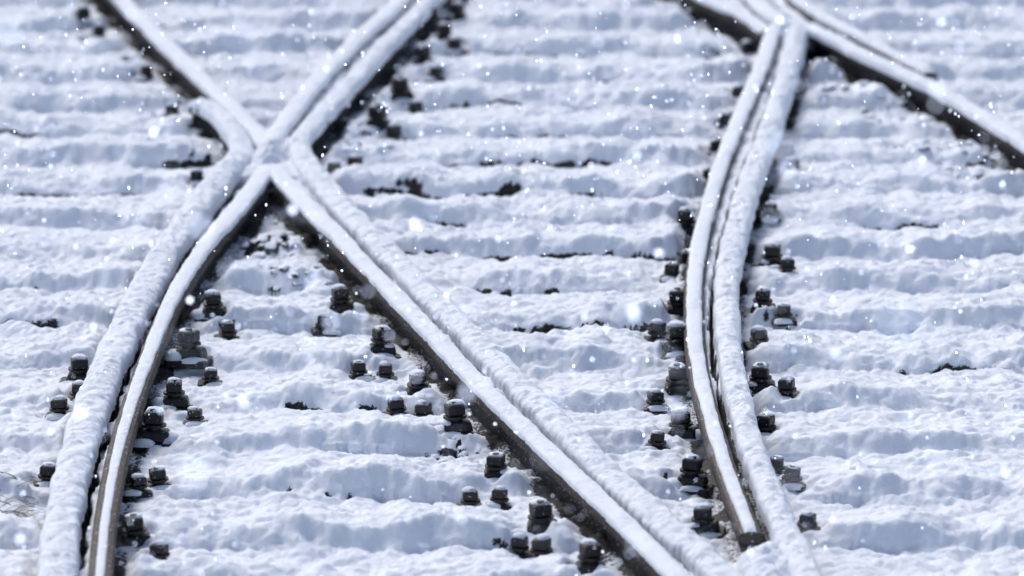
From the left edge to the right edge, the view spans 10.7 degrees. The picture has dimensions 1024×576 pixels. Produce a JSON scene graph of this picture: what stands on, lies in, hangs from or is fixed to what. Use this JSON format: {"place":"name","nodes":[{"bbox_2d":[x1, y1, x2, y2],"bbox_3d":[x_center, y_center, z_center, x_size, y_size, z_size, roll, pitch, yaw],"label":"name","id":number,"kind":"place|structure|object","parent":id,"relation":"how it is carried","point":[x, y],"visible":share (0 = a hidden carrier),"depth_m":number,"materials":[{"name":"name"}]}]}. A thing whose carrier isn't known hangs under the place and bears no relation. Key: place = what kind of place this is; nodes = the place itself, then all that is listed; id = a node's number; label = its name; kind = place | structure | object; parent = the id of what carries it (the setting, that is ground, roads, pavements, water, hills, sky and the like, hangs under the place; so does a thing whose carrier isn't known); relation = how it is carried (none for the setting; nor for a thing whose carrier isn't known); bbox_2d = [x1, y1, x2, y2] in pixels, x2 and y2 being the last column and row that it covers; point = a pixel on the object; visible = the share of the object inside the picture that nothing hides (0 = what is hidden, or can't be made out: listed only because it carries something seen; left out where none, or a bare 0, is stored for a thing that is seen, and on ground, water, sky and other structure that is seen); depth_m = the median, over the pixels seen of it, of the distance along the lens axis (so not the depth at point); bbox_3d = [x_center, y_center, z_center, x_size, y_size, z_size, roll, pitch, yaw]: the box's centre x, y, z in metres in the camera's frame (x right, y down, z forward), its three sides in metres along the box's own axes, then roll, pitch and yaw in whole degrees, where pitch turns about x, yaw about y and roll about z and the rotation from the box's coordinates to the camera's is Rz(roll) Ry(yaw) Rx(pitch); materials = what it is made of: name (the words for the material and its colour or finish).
{"place":"outdoors","nodes":[
{"label":"outdoors","id":0,"kind":"place"},
{"bbox_2d":[0,0,1023,575],"bbox_3d":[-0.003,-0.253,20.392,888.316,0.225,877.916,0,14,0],"label":"snow covered ground","id":1,"kind":"structure","parent":0,"point":[94,126],"depth_m":19.65,"materials":[{"name":"white snow"}]},
{"bbox_2d":[0,472,43,517],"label":"dead grass tuft","id":2,"kind":"object","parent":1,"relation":"on","point":[13,511],"visible":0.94,"depth_m":16.88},
{"bbox_2d":[33,462,55,486],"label":"rail fastening","id":3,"kind":"object","parent":1,"relation":"on","point":[46,472],"visible":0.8,"depth_m":17.10,"materials":[{"name":"metal"}]},
{"bbox_2d":[44,395,72,419],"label":"rail fastening","id":4,"kind":"object","parent":1,"relation":"on","point":[58,408],"visible":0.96,"depth_m":17.93,"materials":[{"name":"metal"}]},
{"bbox_2d":[59,353,88,382],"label":"rail fastening","id":5,"kind":"object","parent":1,"relation":"on","point":[78,368],"visible":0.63,"depth_m":18.33,"materials":[{"name":"metal"}]},
{"bbox_2d":[67,380,83,401],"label":"rail fastening","id":6,"kind":"object","parent":1,"relation":"on","point":[77,385],"visible":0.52,"depth_m":18.10,"materials":[{"name":"metal"}]},
{"bbox_2d":[89,22,106,38],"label":"rail fastening","id":7,"kind":"object","parent":1,"relation":"on","point":[98,31],"visible":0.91,"depth_m":24.09,"materials":[{"name":"metal"}]},
{"bbox_2d":[115,512,154,551],"bbox_3d":[-1.139,0.747,16.530,0.161,0.131,0.119,-3,14,-12],"label":"rail fastening","id":8,"kind":"object","parent":1,"relation":"on","point":[137,532],"visible":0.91,"depth_m":16.50,"materials":[{"name":"metal"}]},
{"bbox_2d":[123,473,152,498],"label":"rail fastening","id":9,"kind":"object","parent":1,"relation":"on","point":[138,484],"visible":0.98,"depth_m":17.03,"materials":[{"name":"metal"}]},
{"bbox_2d":[132,63,153,82],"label":"rail fastening","id":10,"kind":"object","parent":1,"relation":"on","point":[146,72],"visible":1,"depth_m":23.18,"materials":[{"name":"metal"}]},
{"bbox_2d":[37,97,253,575],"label":"wing rail","id":11,"kind":"object","parent":1,"relation":"on","point":[95,401],"visible":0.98,"depth_m":18.33,"materials":[{"name":"metal"}]},
{"bbox_2d":[132,406,178,452],"bbox_3d":[-1.149,0.455,17.623,0.176,0.141,0.136,1,11,0],"label":"rail fastening","id":12,"kind":"object","parent":1,"relation":"on","point":[154,431],"visible":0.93,"depth_m":17.59,"materials":[{"name":"metal"}]},
{"bbox_2d":[147,466,171,490],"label":"rail fastening","id":13,"kind":"object","parent":1,"relation":"on","point":[158,479],"visible":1,"depth_m":17.09,"materials":[{"name":"metal"}]},
{"bbox_2d":[149,539,169,560],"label":"rail fastening","id":14,"kind":"object","parent":1,"relation":"on","point":[160,551],"visible":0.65,"depth_m":16.36,"materials":[{"name":"metal"}]},
{"bbox_2d":[150,377,192,410],"bbox_3d":[-1.127,0.356,18.059,0.148,0.119,0.120,0,14,0],"label":"rail fastening","id":15,"kind":"object","parent":1,"relation":"on","point":[175,396],"visible":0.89,"depth_m":18.03,"materials":[{"name":"metal"}]},
{"bbox_2d":[162,102,182,116],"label":"rail fastening","id":16,"kind":"object","parent":1,"relation":"on","point":[171,109],"visible":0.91,"depth_m":22.42,"materials":[{"name":"metal"}]},
{"bbox_2d":[94,0,266,148],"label":"crossing rail","id":17,"kind":"object","parent":1,"relation":"on","point":[181,65],"visible":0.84,"depth_m":23.11,"materials":[{"name":"metal"}]},
{"bbox_2d":[162,328,212,369],"bbox_3d":[-1.110,0.205,18.570,0.168,0.137,0.135,3,14,12],"label":"rail fastening","id":18,"kind":"object","parent":1,"relation":"on","point":[189,353],"visible":0.97,"depth_m":18.54,"materials":[{"name":"metal"}]},
{"bbox_2d":[182,406,207,427],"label":"rail fastening","id":19,"kind":"object","parent":1,"relation":"on","point":[194,417],"visible":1,"depth_m":17.86,"materials":[{"name":"metal"}]},
{"bbox_2d":[185,168,204,186],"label":"rail fastening","id":20,"kind":"object","parent":1,"relation":"on","point":[196,177],"visible":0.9,"depth_m":21.21,"materials":[{"name":"metal"}]},
{"bbox_2d":[189,289,225,321],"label":"rail fastening","id":21,"kind":"object","parent":1,"relation":"on","point":[213,303],"visible":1,"depth_m":19.11,"materials":[{"name":"metal"}]},
{"bbox_2d":[197,367,222,386],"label":"rail fastening","id":22,"kind":"object","parent":1,"relation":"on","point":[210,377],"visible":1,"depth_m":18.38,"materials":[{"name":"metal"}]},
{"bbox_2d":[214,319,239,339],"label":"rail fastening","id":23,"kind":"object","parent":1,"relation":"on","point":[227,330],"visible":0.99,"depth_m":18.95,"materials":[{"name":"metal"}]},
{"bbox_2d":[311,312,340,336],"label":"rail fastening","id":24,"kind":"object","parent":1,"relation":"on","point":[323,330],"visible":0.91,"depth_m":19.02,"materials":[{"name":"metal"}]},
{"bbox_2d":[326,159,340,173],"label":"rail fastening","id":25,"kind":"object","parent":1,"relation":"on","point":[335,164],"visible":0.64,"depth_m":21.35,"materials":[{"name":"metal"}]},
{"bbox_2d":[256,0,414,150],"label":"crossing rail","id":26,"kind":"object","parent":1,"relation":"on","point":[318,83],"visible":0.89,"depth_m":22.83,"materials":[{"name":"metal"}]},
{"bbox_2d":[329,284,364,314],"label":"rail fastening","id":27,"kind":"object","parent":1,"relation":"on","point":[342,302],"visible":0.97,"depth_m":19.18,"materials":[{"name":"metal"}]},
{"bbox_2d":[347,154,362,165],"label":"rail fastening","id":28,"kind":"object","parent":1,"relation":"on","point":[352,159],"visible":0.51,"depth_m":21.52,"materials":[{"name":"metal"}]},
{"bbox_2d":[348,360,374,381],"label":"rail fastening","id":29,"kind":"object","parent":1,"relation":"on","point":[358,371],"visible":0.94,"depth_m":18.46,"materials":[{"name":"metal"}]},
{"bbox_2d":[358,104,390,134],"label":"rail fastening","id":30,"kind":"object","parent":1,"relation":"on","point":[375,122],"visible":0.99,"depth_m":22.15,"materials":[{"name":"metal"}]},
{"bbox_2d":[362,325,401,358],"bbox_3d":[-0.455,0.188,18.662,0.161,0.122,0.128,3,11,-1],"label":"rail fastening","id":31,"kind":"object","parent":1,"relation":"on","point":[381,341],"visible":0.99,"depth_m":18.63,"materials":[{"name":"metal"}]},
{"bbox_2d":[373,361,397,382],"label":"rail fastening","id":32,"kind":"object","parent":1,"relation":"on","point":[384,373],"visible":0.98,"depth_m":18.43,"materials":[{"name":"metal"}]},
{"bbox_2d":[380,122,406,140],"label":"rail fastening","id":33,"kind":"object","parent":1,"relation":"on","point":[393,130],"visible":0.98,"depth_m":22.06,"materials":[{"name":"metal"}]},
{"bbox_2d":[378,75,414,104],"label":"rail fastening","id":34,"kind":"object","parent":1,"relation":"on","point":[400,92],"visible":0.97,"depth_m":22.71,"materials":[{"name":"metal"}]},
{"bbox_2d":[382,394,410,415],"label":"rail fastening","id":35,"kind":"object","parent":1,"relation":"on","point":[396,405],"visible":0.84,"depth_m":17.96,"materials":[{"name":"metal"}]},
{"bbox_2d":[399,369,431,395],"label":"rail fastening","id":36,"kind":"object","parent":1,"relation":"on","point":[418,383],"visible":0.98,"depth_m":18.12,"materials":[{"name":"metal"}]},
{"bbox_2d":[408,98,426,113],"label":"rail fastening","id":37,"kind":"object","parent":1,"relation":"on","point":[415,105],"visible":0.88,"depth_m":22.55,"materials":[{"name":"metal"}]},
{"bbox_2d":[407,43,438,66],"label":"rail fastening","id":38,"kind":"object","parent":1,"relation":"on","point":[422,53],"visible":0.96,"depth_m":23.38,"materials":[{"name":"metal"}]},
{"bbox_2d":[413,399,437,416],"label":"rail fastening","id":39,"kind":"object","parent":1,"relation":"on","point":[423,408],"visible":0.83,"depth_m":17.93,"materials":[{"name":"metal"}]},
{"bbox_2d":[422,65,444,82],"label":"rail fastening","id":40,"kind":"object","parent":1,"relation":"on","point":[434,72],"visible":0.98,"depth_m":23.21,"materials":[{"name":"metal"}]},
{"bbox_2d":[435,22,452,40],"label":"rail fastening","id":41,"kind":"object","parent":1,"relation":"on","point":[444,31],"visible":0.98,"depth_m":23.89,"materials":[{"name":"metal"}]},
{"bbox_2d":[446,35,465,54],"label":"rail fastening","id":42,"kind":"object","parent":1,"relation":"on","point":[454,44],"visible":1,"depth_m":23.75,"materials":[{"name":"metal"}]},
{"bbox_2d":[434,399,479,438],"bbox_3d":[-0.190,0.427,17.681,0.168,0.133,0.138,-3,12,1],"label":"rail fastening","id":43,"kind":"object","parent":1,"relation":"on","point":[455,420],"visible":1,"depth_m":17.65,"materials":[{"name":"metal"}]},
{"bbox_2d":[441,0,472,22],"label":"rail fastening","id":44,"kind":"object","parent":1,"relation":"on","point":[456,10],"visible":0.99,"depth_m":24.36,"materials":[{"name":"metal"}]},
{"bbox_2d":[456,486,482,506],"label":"rail fastening","id":45,"kind":"object","parent":1,"relation":"on","point":[470,496],"visible":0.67,"depth_m":16.93,"materials":[{"name":"metal"}]},
{"bbox_2d":[270,164,688,575],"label":"switch rail","id":46,"kind":"object","parent":1,"relation":"on","point":[575,488],"visible":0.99,"depth_m":17.82,"materials":[{"name":"metal"}]},
{"bbox_2d":[478,452,507,481],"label":"rail fastening","id":47,"kind":"object","parent":1,"relation":"on","point":[495,469],"visible":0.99,"depth_m":17.15,"materials":[{"name":"metal"}]},
{"bbox_2d":[483,485,511,510],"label":"rail fastening","id":48,"kind":"object","parent":1,"relation":"on","point":[499,498],"visible":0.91,"depth_m":16.93,"materials":[{"name":"metal"}]},
{"bbox_2d":[289,0,743,575],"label":"wing rail","id":49,"kind":"object","parent":1,"relation":"on","point":[667,530],"visible":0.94,"depth_m":18.80,"materials":[{"name":"metal"}]},
{"bbox_2d":[506,532,532,558],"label":"rail fastening","id":50,"kind":"object","parent":1,"relation":"on","point":[518,546],"visible":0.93,"depth_m":16.39,"materials":[{"name":"metal"}]},
{"bbox_2d":[77,33,1003,463],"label":"ballast stones","id":51,"kind":"object","parent":1,"relation":"on","point":[265,243],"visible":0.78,"depth_m":21.65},
{"bbox_2d":[527,499,556,534],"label":"rail fastening","id":52,"kind":"object","parent":1,"relation":"on","point":[541,517],"visible":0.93,"depth_m":16.56,"materials":[{"name":"metal"}]},
{"bbox_2d":[530,533,555,558],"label":"rail fastening","id":53,"kind":"object","parent":1,"relation":"on","point":[540,545],"visible":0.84,"depth_m":16.37,"materials":[{"name":"metal"}]},
{"bbox_2d":[571,538,605,574],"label":"rail fastening","id":54,"kind":"object","parent":1,"relation":"on","point":[590,558],"visible":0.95,"depth_m":16.12,"materials":[{"name":"metal"}]},
{"bbox_2d":[638,430,670,450],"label":"rail fastening","id":55,"kind":"object","parent":1,"relation":"on","point":[656,441],"visible":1,"depth_m":17.51,"materials":[{"name":"metal"}]},
{"bbox_2d":[643,318,667,341],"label":"rail fastening","id":56,"kind":"object","parent":1,"relation":"on","point":[657,331],"visible":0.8,"depth_m":18.95,"materials":[{"name":"metal"}]},
{"bbox_2d":[644,388,670,413],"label":"rail fastening","id":57,"kind":"object","parent":1,"relation":"on","point":[655,400],"visible":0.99,"depth_m":17.99,"materials":[{"name":"metal"}]},
{"bbox_2d":[659,261,679,282],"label":"rail fastening","id":58,"kind":"object","parent":1,"relation":"on","point":[671,270],"visible":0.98,"depth_m":19.76,"materials":[{"name":"metal"}]},
{"bbox_2d":[676,249,688,267],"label":"rail fastening","id":59,"kind":"object","parent":1,"relation":"on","point":[681,261],"visible":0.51,"depth_m":19.97,"materials":[{"name":"metal"}]},
{"bbox_2d":[675,206,695,239],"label":"rail fastening","id":60,"kind":"object","parent":1,"relation":"on","point":[686,222],"visible":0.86,"depth_m":20.34,"materials":[{"name":"metal"}]},
{"bbox_2d":[666,453,714,497],"bbox_3d":[0.552,0.587,17.079,0.153,0.132,0.123,3,14,12],"label":"rail fastening","id":61,"kind":"object","parent":1,"relation":"on","point":[691,470],"visible":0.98,"depth_m":17.05,"materials":[{"name":"metal"}]},
{"bbox_2d":[683,9,697,21],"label":"rail fastening","id":62,"kind":"object","parent":1,"relation":"on","point":[691,13],"visible":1,"depth_m":24.39,"materials":[{"name":"metal"}]},
{"bbox_2d":[685,502,725,539],"bbox_3d":[0.578,0.714,16.623,0.145,0.115,0.119,2,14,7],"label":"rail fastening","id":63,"kind":"object","parent":1,"relation":"on","point":[704,523],"visible":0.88,"depth_m":16.59,"materials":[{"name":"metal"}]},
{"bbox_2d":[702,166,711,180],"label":"rail fastening","id":64,"kind":"object","parent":1,"relation":"on","point":[706,171],"visible":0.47,"depth_m":21.30,"materials":[{"name":"metal"}]},
{"bbox_2d":[706,138,721,156],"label":"rail fastening","id":65,"kind":"object","parent":1,"relation":"on","point":[715,143],"visible":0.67,"depth_m":21.75,"materials":[{"name":"metal"}]},
{"bbox_2d":[716,111,732,129],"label":"rail fastening","id":66,"kind":"object","parent":1,"relation":"on","point":[724,118],"visible":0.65,"depth_m":22.23,"materials":[{"name":"metal"}]},
{"bbox_2d":[683,27,780,552],"bbox_3d":[0.806,-0.141,20.005,0.380,0.170,7.704,1,14,3],"label":"guard rail","id":67,"kind":"object","parent":1,"relation":"on","point":[719,465],"visible":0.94,"depth_m":18.70,"materials":[{"name":"metal"}]},
{"bbox_2d":[731,84,743,97],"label":"rail fastening","id":68,"kind":"object","parent":1,"relation":"on","point":[737,90],"visible":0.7,"depth_m":22.80,"materials":[{"name":"metal"}]},
{"bbox_2d":[740,39,757,55],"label":"rail fastening","id":69,"kind":"object","parent":1,"relation":"on","point":[747,47],"visible":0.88,"depth_m":23.73,"materials":[{"name":"metal"}]},
{"bbox_2d":[743,325,768,350],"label":"rail fastening","id":70,"kind":"object","parent":1,"relation":"on","point":[759,335],"visible":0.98,"depth_m":18.72,"materials":[{"name":"metal"}]},
{"bbox_2d":[742,286,775,317],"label":"rail fastening","id":71,"kind":"object","parent":1,"relation":"on","point":[762,296],"visible":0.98,"depth_m":19.20,"materials":[{"name":"metal"}]},
{"bbox_2d":[748,362,777,396],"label":"rail fastening","id":72,"kind":"object","parent":1,"relation":"on","point":[760,377],"visible":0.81,"depth_m":18.18,"materials":[{"name":"metal"}]},
{"bbox_2d":[756,412,775,435],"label":"rail fastening","id":73,"kind":"object","parent":1,"relation":"on","point":[766,424],"visible":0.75,"depth_m":17.74,"materials":[{"name":"metal"}]},
{"bbox_2d":[751,241,782,266],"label":"rail fastening","id":74,"kind":"object","parent":1,"relation":"on","point":[772,255],"visible":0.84,"depth_m":19.91,"materials":[{"name":"metal"}]},
{"bbox_2d":[757,201,780,223],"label":"rail fastening","id":75,"kind":"object","parent":1,"relation":"on","point":[770,207],"visible":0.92,"depth_m":20.63,"materials":[{"name":"metal"}]},
{"bbox_2d":[770,455,785,476],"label":"rail fastening","id":76,"kind":"object","parent":1,"relation":"on","point":[777,463],"visible":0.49,"depth_m":17.29,"materials":[{"name":"metal"}]},
{"bbox_2d":[771,303,796,326],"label":"rail fastening","id":77,"kind":"object","parent":1,"relation":"on","point":[784,318],"visible":1,"depth_m":19.07,"materials":[{"name":"metal"}]},
{"bbox_2d":[776,142,798,161],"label":"rail fastening","id":78,"kind":"object","parent":1,"relation":"on","point":[783,157],"visible":0.6,"depth_m":21.75,"materials":[{"name":"metal"}]},
{"bbox_2d":[777,374,799,399],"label":"rail fastening","id":79,"kind":"object","parent":1,"relation":"on","point":[787,389],"visible":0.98,"depth_m":18.09,"materials":[{"name":"metal"}]},
{"bbox_2d":[779,255,798,275],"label":"rail fastening","id":80,"kind":"object","parent":1,"relation":"on","point":[787,266],"visible":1,"depth_m":19.78,"materials":[{"name":"metal"}]},
{"bbox_2d":[779,464,805,492],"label":"rail fastening","id":81,"kind":"object","parent":1,"relation":"on","point":[791,478],"visible":0.91,"depth_m":17.09,"materials":[{"name":"metal"}]},
{"bbox_2d":[782,156,804,172],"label":"rail fastening","id":82,"kind":"object","parent":1,"relation":"on","point":[794,162],"visible":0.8,"depth_m":21.47,"materials":[{"name":"metal"}]},
{"bbox_2d":[797,510,820,532],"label":"rail fastening","id":83,"kind":"object","parent":1,"relation":"on","point":[807,518],"visible":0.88,"depth_m":16.57,"materials":[{"name":"metal"}]},
{"bbox_2d":[785,0,937,81],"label":"wing rail","id":84,"kind":"object","parent":1,"relation":"on","point":[811,13],"visible":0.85,"depth_m":23.51,"materials":[{"name":"metal"}]},
{"bbox_2d":[741,0,1023,170],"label":"crossing rail","id":85,"kind":"object","parent":1,"relation":"on","point":[1006,139],"visible":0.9,"depth_m":22.62,"materials":[{"name":"metal"}]},
{"bbox_2d":[0,0,1023,575],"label":"falling snowflakes","id":86,"kind":"object","parent":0,"point":[194,468],"visible":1,"depth_m":12.38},
{"bbox_3d":[-0.038,0.485,18.177,6.200,0.150,0.250,0,14,0],"label":"railway sleeper","id":87,"kind":"object","parent":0,"visible":0},
{"bbox_2d":[665,362,691,400],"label":"rail fastening","id":88,"kind":"object","parent":87,"relation":"on","point":[677,386],"visible":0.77,"depth_m":18.12,"materials":[{"name":"metal"}]},
{"bbox_2d":[713,24,821,575],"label":"stock rail","id":89,"kind":"object","parent":87,"relation":"on","point":[777,515],"visible":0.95,"depth_m":18.65,"materials":[{"name":"metal"}]},
{"bbox_3d":[0.072,0.739,17.158,6.200,0.150,0.250,0,14,0],"label":"railway sleeper","id":90,"kind":"object","parent":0,"visible":0},
{"bbox_2d":[88,164,274,575],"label":"switch rail","id":91,"kind":"object","parent":90,"relation":"on","point":[225,231],"visible":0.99,"depth_m":18.33,"materials":[{"name":"metal"}]},
{"bbox_3d":[0.028,0.221,19.235,6.200,0.150,0.250,0,14,0],"label":"railway sleeper","id":92,"kind":"object","parent":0,"visible":0},
{"bbox_2d":[667,287,683,315],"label":"rail fastening","id":93,"kind":"object","parent":92,"relation":"on","point":[675,306],"visible":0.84,"depth_m":19.20,"materials":[{"name":"metal"}]},
{"bbox_3d":[-0.064,0.357,18.692,6.200,0.150,0.250,0,14,0],"label":"railway sleeper","id":94,"kind":"object","parent":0,"visible":0},
{"bbox_2d":[661,321,685,359],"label":"rail fastening","id":95,"kind":"object","parent":94,"relation":"on","point":[673,345],"visible":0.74,"depth_m":18.66,"materials":[{"name":"metal"}]},
{"bbox_3d":[-0.071,0.606,17.692,6.200,0.150,0.250,0,14,0],"label":"railway sleeper","id":96,"kind":"object","parent":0,"visible":0},
{"bbox_2d":[668,407,702,440],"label":"rail fastening","id":97,"kind":"object","parent":96,"relation":"on","point":[682,422],"visible":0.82,"depth_m":17.65,"materials":[{"name":"metal"}]},
{"bbox_3d":[-0.092,-1.470,26.017,6.200,0.150,0.250,0,14,0],"label":"railway sleeper","id":98,"kind":"object","parent":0,"visible":0},
{"bbox_2d":[669,0,769,51],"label":"crossing rail","id":99,"kind":"object","parent":98,"relation":"on","point":[718,15],"visible":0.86,"depth_m":24.10,"materials":[{"name":"metal"}]},
{"bbox_3d":[0.096,-1.071,24.416,6.200,0.150,0.250,0,14,0],"label":"railway sleeper","id":100,"kind":"object","parent":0,"visible":0},
{"bbox_2d":[76,4,95,25],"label":"rail fastening","id":101,"kind":"object","parent":100,"relation":"on","point":[83,11],"visible":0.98,"depth_m":24.29,"materials":[{"name":"metal"}]}
]}

